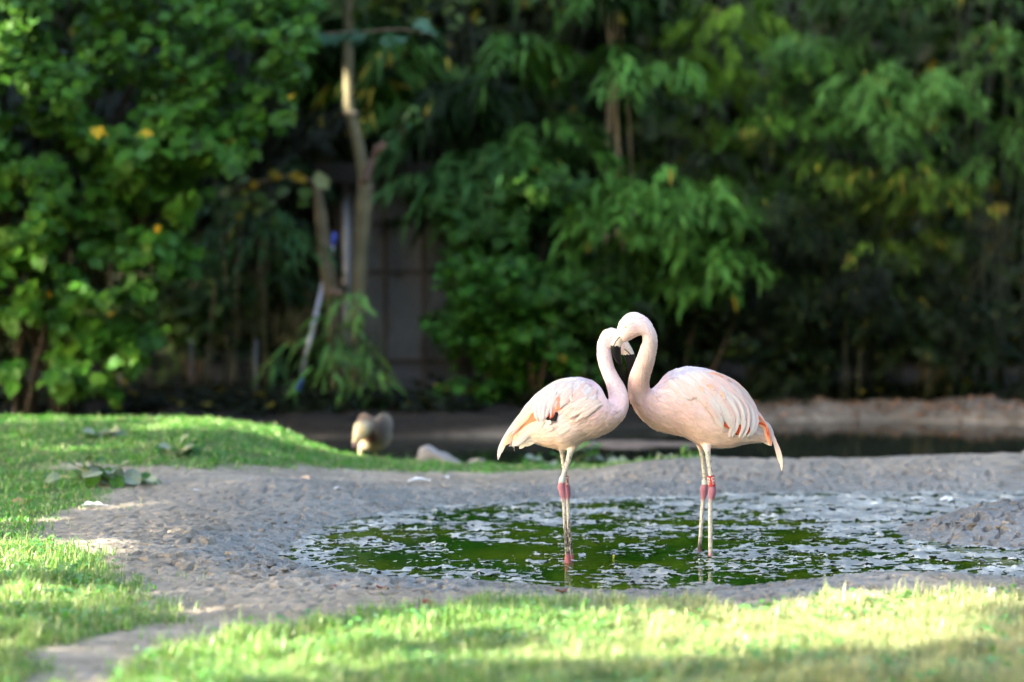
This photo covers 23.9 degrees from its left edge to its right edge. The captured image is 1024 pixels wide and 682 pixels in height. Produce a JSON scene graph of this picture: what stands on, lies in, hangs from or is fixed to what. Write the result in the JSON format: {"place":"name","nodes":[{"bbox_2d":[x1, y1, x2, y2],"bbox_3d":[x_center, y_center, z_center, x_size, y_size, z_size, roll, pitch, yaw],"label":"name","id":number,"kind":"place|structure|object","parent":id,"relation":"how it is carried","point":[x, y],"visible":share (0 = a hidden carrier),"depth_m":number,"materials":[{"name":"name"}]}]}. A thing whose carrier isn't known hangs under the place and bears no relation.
{"place":"outdoors","nodes":[
{"label":"outdoors","id":0,"kind":"place"},
{"bbox_2d":[0,528,206,681],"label":"side grass","id":1,"kind":"structure","parent":0,"point":[16,626],"depth_m":9.09,"materials":[{"name":"green plant"}]},
{"bbox_2d":[0,412,717,537],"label":"mound grass","id":2,"kind":"structure","parent":0,"point":[167,421],"depth_m":14.37,"materials":[{"name":"green plant"}]},
{"bbox_2d":[6,451,1015,681],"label":"edge grass","id":3,"kind":"structure","parent":0,"point":[301,597],"depth_m":9.51,"materials":[{"name":"green plant"}]},
{"bbox_2d":[0,355,1023,681],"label":"ground","id":4,"kind":"structure","parent":0,"point":[170,529],"depth_m":12.64,"materials":[{"name":"soil"}]},
{"bbox_2d":[12,498,31,504],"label":"fallen leaf","id":5,"kind":"object","parent":4,"relation":"on","point":[20,499],"visible":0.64,"depth_m":12.48,"materials":[{"name":"brown plant"}]},
{"bbox_2d":[81,501,108,506],"bbox_3d":[-2.095,0.821,12.158,0.150,0.025,0.058,1,3,17],"label":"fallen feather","id":6,"kind":"object","parent":4,"relation":"on","point":[91,503],"visible":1,"depth_m":12.16,"materials":[{"name":"white"}]},
{"bbox_2d":[43,451,160,488],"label":"broadleaf weed","id":7,"kind":"object","parent":4,"relation":"on","point":[115,477],"visible":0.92,"depth_m":12.97,"materials":[{"name":"green plant"}]},
{"bbox_2d":[83,426,125,437],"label":"broadleaf weed","id":8,"kind":"object","parent":4,"relation":"on","point":[115,430],"visible":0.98,"depth_m":14.43,"materials":[{"name":"green plant"}]},
{"bbox_2d":[0,0,267,389],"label":"bamboo","id":9,"kind":"object","parent":4,"relation":"on","point":[104,109],"visible":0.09,"depth_m":20.12,"materials":[{"name":"green plant"}]},
{"bbox_2d":[152,434,200,455],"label":"broadleaf weed","id":10,"kind":"object","parent":4,"relation":"on","point":[184,450],"visible":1,"depth_m":13.94,"materials":[{"name":"green plant"}]},
{"bbox_2d":[96,272,258,388],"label":"leafy shrub","id":11,"kind":"object","parent":4,"relation":"on","point":[186,317],"visible":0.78,"depth_m":19.42,"materials":[{"name":"green plant"}]},
{"bbox_2d":[118,339,257,401],"bbox_3d":[-2.537,0.279,18.933,1.093,0.584,0.036,0,3,0],"label":"net fence","id":12,"kind":"object","parent":4,"relation":"on","point":[191,363],"visible":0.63,"depth_m":18.92,"materials":[{"name":"metal"}]},
{"bbox_2d":[75,42,350,388],"bbox_3d":[-2.578,-1.044,20.831,2.394,3.553,1.641,0,3,0],"label":"bamboo","id":13,"kind":"object","parent":4,"relation":"on","point":[207,220],"visible":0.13,"depth_m":20.60,"materials":[{"name":"green plant"}]},
{"bbox_2d":[0,0,436,415],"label":"broadleaf shrub","id":14,"kind":"object","parent":4,"relation":"on","point":[214,135],"visible":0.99,"depth_m":17.19,"materials":[{"name":"green plant"}]},
{"bbox_2d":[149,145,351,393],"bbox_3d":[-2.090,-0.548,19.075,1.782,2.099,1.873,0,3,0],"label":"bamboo","id":15,"kind":"object","parent":4,"relation":"on","point":[212,257],"visible":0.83,"depth_m":19.19,"materials":[{"name":"green plant"}]},
{"bbox_2d":[217,170,344,398],"bbox_3d":[-1.732,-0.379,18.541,1.012,1.864,0.459,-1,3,-18],"label":"stub tree","id":16,"kind":"object","parent":4,"relation":"on","point":[318,182],"visible":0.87,"depth_m":18.70,"materials":[{"name":"brown plant"}]},
{"bbox_2d":[172,37,405,388],"bbox_3d":[-1.881,-1.030,20.664,2.128,3.138,2.287,0,3,0],"label":"bamboo","id":17,"kind":"object","parent":4,"relation":"on","point":[311,135],"visible":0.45,"depth_m":20.22,"materials":[{"name":"green plant"}]},
{"bbox_2d":[170,0,420,380],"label":"bamboo","id":18,"kind":"object","parent":4,"relation":"on","point":[371,38],"visible":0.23,"depth_m":20.60,"materials":[{"name":"green plant"}]},
{"bbox_2d":[290,475,309,478],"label":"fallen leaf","id":19,"kind":"object","parent":4,"relation":"on","point":[306,477],"visible":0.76,"depth_m":13.07,"materials":[{"name":"beige plant"}]},
{"bbox_2d":[296,232,336,395],"bbox_3d":[-1.523,-0.215,18.776,0.044,1.258,0.544,2,3,32],"label":"leaning pole","id":20,"kind":"object","parent":4,"relation":"on","point":[318,303],"visible":0.62,"depth_m":18.75,"materials":[{"name":"plastic"}]},
{"bbox_2d":[251,290,404,412],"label":"bamboo","id":21,"kind":"object","parent":4,"relation":"on","point":[325,346],"visible":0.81,"depth_m":18.40,"materials":[{"name":"green plant"}]},
{"bbox_2d":[352,413,392,456],"bbox_3d":[-0.880,0.629,15.370,0.237,0.329,0.597,0,3,0],"label":"goose","id":22,"kind":"object","parent":4,"relation":"on","point":[373,434],"visible":0.96,"depth_m":15.25},
{"bbox_2d":[278,0,484,401],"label":"slender tree","id":23,"kind":"object","parent":4,"relation":"on","point":[364,205],"visible":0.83,"depth_m":18.67,"materials":[{"name":"brown plant"}]},
{"bbox_2d":[268,0,495,162],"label":"bamboo","id":24,"kind":"object","parent":4,"relation":"on","point":[388,104],"visible":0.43,"depth_m":20.20,"materials":[{"name":"green plant"}]},
{"bbox_2d":[313,163,482,389],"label":"aviary shed","id":25,"kind":"structure","parent":4,"relation":"on","point":[413,352],"depth_m":20.27,"materials":[{"name":"wood"}]},
{"bbox_2d":[407,477,430,481],"bbox_3d":[-0.518,0.771,13.443,0.130,0.026,0.052,0,3,-6],"label":"fallen feather","id":26,"kind":"object","parent":4,"relation":"on","point":[418,478],"visible":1,"depth_m":13.45,"materials":[{"name":"white"}]},
{"bbox_2d":[421,598,434,603],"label":"fallen leaf","id":27,"kind":"object","parent":4,"relation":"on","point":[425,601],"visible":0.6,"depth_m":9.25,"materials":[{"name":"brown plant"}]},
{"bbox_2d":[416,445,460,463],"bbox_3d":[-0.456,0.734,15.205,0.324,0.154,0.243,0,3,0],"label":"stone","id":28,"kind":"object","parent":4,"relation":"on","point":[426,452],"visible":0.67,"depth_m":15.11,"materials":[{"name":"grey stone"}]},
{"bbox_2d":[467,458,484,463],"bbox_3d":[-0.222,0.772,15.156,0.137,0.074,0.130,0,3,0],"label":"stone","id":29,"kind":"object","parent":4,"relation":"on","point":[480,460],"visible":0.34,"depth_m":15.12,"materials":[{"name":"grey stone"}]},
{"bbox_2d":[334,0,617,383],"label":"bamboo","id":30,"kind":"object","parent":4,"relation":"on","point":[450,183],"visible":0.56,"depth_m":19.75,"materials":[{"name":"green plant"}]},
{"bbox_2d":[420,247,559,404],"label":"leafy shrub","id":31,"kind":"object","parent":4,"relation":"on","point":[490,291],"visible":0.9,"depth_m":18.74,"materials":[{"name":"green plant"}]},
{"bbox_2d":[417,165,601,387],"bbox_3d":[-0.003,-0.487,19.593,1.559,1.858,1.414,0,3,0],"label":"leafy shrub","id":32,"kind":"object","parent":4,"relation":"on","point":[512,220],"visible":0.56,"depth_m":19.29,"materials":[{"name":"green plant"}]},
{"bbox_2d":[0,0,1023,367],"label":"evergreen thicket","id":33,"kind":"object","parent":4,"relation":"on","point":[594,38],"visible":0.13,"depth_m":23.62,"materials":[{"name":"green plant"}]},
{"bbox_2d":[0,362,1023,415],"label":"ivy ground cover","id":34,"kind":"object","parent":4,"relation":"on","point":[205,399],"visible":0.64,"depth_m":18.55,"materials":[{"name":"green plant"}]},
{"bbox_2d":[0,531,1023,681],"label":"clover","id":35,"kind":"object","parent":4,"relation":"on","point":[437,659],"visible":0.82,"depth_m":8.29,"materials":[{"name":"green plant"}]},
{"bbox_2d":[452,288,586,404],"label":"leafy shrub","id":36,"kind":"object","parent":4,"relation":"on","point":[547,349],"visible":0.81,"depth_m":18.74,"materials":[{"name":"green plant"}]},
{"bbox_2d":[399,0,689,382],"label":"bamboo","id":37,"kind":"object","parent":4,"relation":"on","point":[551,140],"visible":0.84,"depth_m":19.74,"materials":[{"name":"green plant"}]},
{"bbox_2d":[524,441,601,465],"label":"broadleaf weed","id":38,"kind":"object","parent":4,"relation":"on","point":[592,452],"visible":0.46,"depth_m":14.97,"materials":[{"name":"green plant"}]},
{"bbox_2d":[530,270,645,387],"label":"leafy shrub","id":39,"kind":"object","parent":4,"relation":"on","point":[584,293],"visible":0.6,"depth_m":18.87,"materials":[{"name":"green plant"}]},
{"bbox_2d":[584,452,641,464],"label":"broadleaf weed","id":40,"kind":"object","parent":4,"relation":"on","point":[614,459],"visible":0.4,"depth_m":14.97,"materials":[{"name":"green plant"}]},
{"bbox_2d":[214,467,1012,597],"bbox_3d":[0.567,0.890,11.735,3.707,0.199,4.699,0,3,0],"label":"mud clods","id":41,"kind":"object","parent":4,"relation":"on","point":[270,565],"visible":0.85,"depth_m":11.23,"materials":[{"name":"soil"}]},
{"bbox_2d":[544,0,723,388],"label":"bamboo","id":42,"kind":"object","parent":4,"relation":"on","point":[624,68],"visible":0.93,"depth_m":19.40,"materials":[{"name":"green plant"}]},
{"bbox_2d":[549,125,791,385],"bbox_3d":[1.243,-0.630,19.264,1.983,2.192,1.307,-1,3,-24],"label":"bamboo","id":43,"kind":"object","parent":4,"relation":"on","point":[673,224],"visible":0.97,"depth_m":19.09,"materials":[{"name":"green plant"}]},
{"bbox_2d":[656,444,698,459],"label":"broadleaf weed","id":44,"kind":"object","parent":4,"relation":"on","point":[683,449],"visible":0.2,"depth_m":14.95,"materials":[{"name":"green plant"}]},
{"bbox_2d":[594,286,761,386],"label":"leafy shrub","id":45,"kind":"object","parent":4,"relation":"on","point":[697,322],"visible":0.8,"depth_m":19.30,"materials":[{"name":"green plant"}]},
{"bbox_2d":[595,0,805,369],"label":"bamboo","id":46,"kind":"object","parent":4,"relation":"on","point":[721,78],"visible":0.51,"depth_m":20.12,"materials":[{"name":"green plant"}]},
{"bbox_2d":[630,137,880,392],"bbox_3d":[2.030,-0.555,19.380,1.773,2.165,1.334,-2,3,-30],"label":"bamboo","id":47,"kind":"object","parent":4,"relation":"on","point":[804,239],"visible":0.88,"depth_m":19.38,"materials":[{"name":"green plant"}]},
{"bbox_2d":[654,0,955,387],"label":"bamboo","id":48,"kind":"object","parent":4,"relation":"on","point":[874,14],"visible":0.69,"depth_m":19.81,"materials":[{"name":"green plant"}]},
{"bbox_2d":[714,293,911,388],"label":"leafy shrub","id":49,"kind":"object","parent":4,"relation":"on","point":[826,364],"visible":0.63,"depth_m":19.47,"materials":[{"name":"green plant"}]},
{"bbox_2d":[720,182,959,405],"bbox_3d":[2.601,-0.345,19.206,1.922,1.949,1.470,0,3,0],"label":"bamboo","id":50,"kind":"object","parent":4,"relation":"on","point":[818,303],"visible":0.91,"depth_m":19.25,"materials":[{"name":"green plant"}]},
{"bbox_2d":[698,101,1008,388],"bbox_3d":[2.735,-0.734,19.782,2.725,2.479,1.636,2,3,31],"label":"bamboo","id":51,"kind":"object","parent":4,"relation":"on","point":[892,195],"visible":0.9,"depth_m":19.36,"materials":[{"name":"green plant"}]},
{"bbox_2d":[733,0,997,388],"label":"bamboo","id":52,"kind":"object","parent":4,"relation":"on","point":[869,83],"visible":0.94,"depth_m":19.43,"materials":[{"name":"green plant"}]},
{"bbox_2d":[754,394,1023,420],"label":"leaf litter","id":53,"kind":"object","parent":4,"relation":"on","point":[850,402],"visible":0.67,"depth_m":19.03,"materials":[{"name":"brown plant"}]},
{"bbox_2d":[776,285,1023,397],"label":"leafy shrub","id":54,"kind":"object","parent":4,"relation":"on","point":[995,313],"visible":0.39,"depth_m":19.52,"materials":[{"name":"green plant"}]},
{"bbox_2d":[819,211,1023,401],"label":"bamboo","id":55,"kind":"object","parent":4,"relation":"on","point":[964,311],"visible":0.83,"depth_m":19.22,"materials":[{"name":"green plant"}]},
{"bbox_2d":[875,0,1023,391],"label":"bamboo","id":56,"kind":"object","parent":4,"relation":"on","point":[983,166],"visible":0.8,"depth_m":19.83,"materials":[{"name":"green plant"}]},
{"bbox_2d":[958,19,1023,251],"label":"bamboo","id":57,"kind":"object","parent":4,"relation":"on","point":[986,146],"visible":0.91,"depth_m":19.62,"materials":[{"name":"green plant"}]},
{"bbox_2d":[38,576,1023,681],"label":"foreground grass","id":58,"kind":"structure","parent":0,"point":[856,637],"depth_m":8.12,"materials":[{"name":"green plant"}]},
{"bbox_2d":[278,492,1023,590],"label":"pond water","id":59,"kind":"structure","parent":0,"point":[593,561],"depth_m":11.13,"materials":[{"name":"green liquid"}]},
{"bbox_2d":[497,328,634,562],"bbox_3d":[0.275,0.488,10.683,0.655,1.080,0.294,-1,3,-22],"label":"flamingo","id":60,"kind":"object","parent":59,"relation":"in","point":[569,414],"visible":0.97,"depth_m":10.61},
{"bbox_2d":[273,490,1023,589],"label":"pond scum","id":61,"kind":"object","parent":59,"relation":"on","point":[853,512],"visible":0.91,"depth_m":11.79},
{"bbox_2d":[610,312,782,556],"bbox_3d":[0.813,0.446,10.895,0.797,1.164,0.282,-1,3,-11],"label":"flamingo","id":62,"kind":"object","parent":59,"relation":"in","point":[706,410],"visible":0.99,"depth_m":10.80},
{"bbox_2d":[303,421,1023,465],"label":"pond water","id":63,"kind":"structure","parent":0,"point":[826,439],"depth_m":16.95,"materials":[{"name":"black liquid"}]}
]}

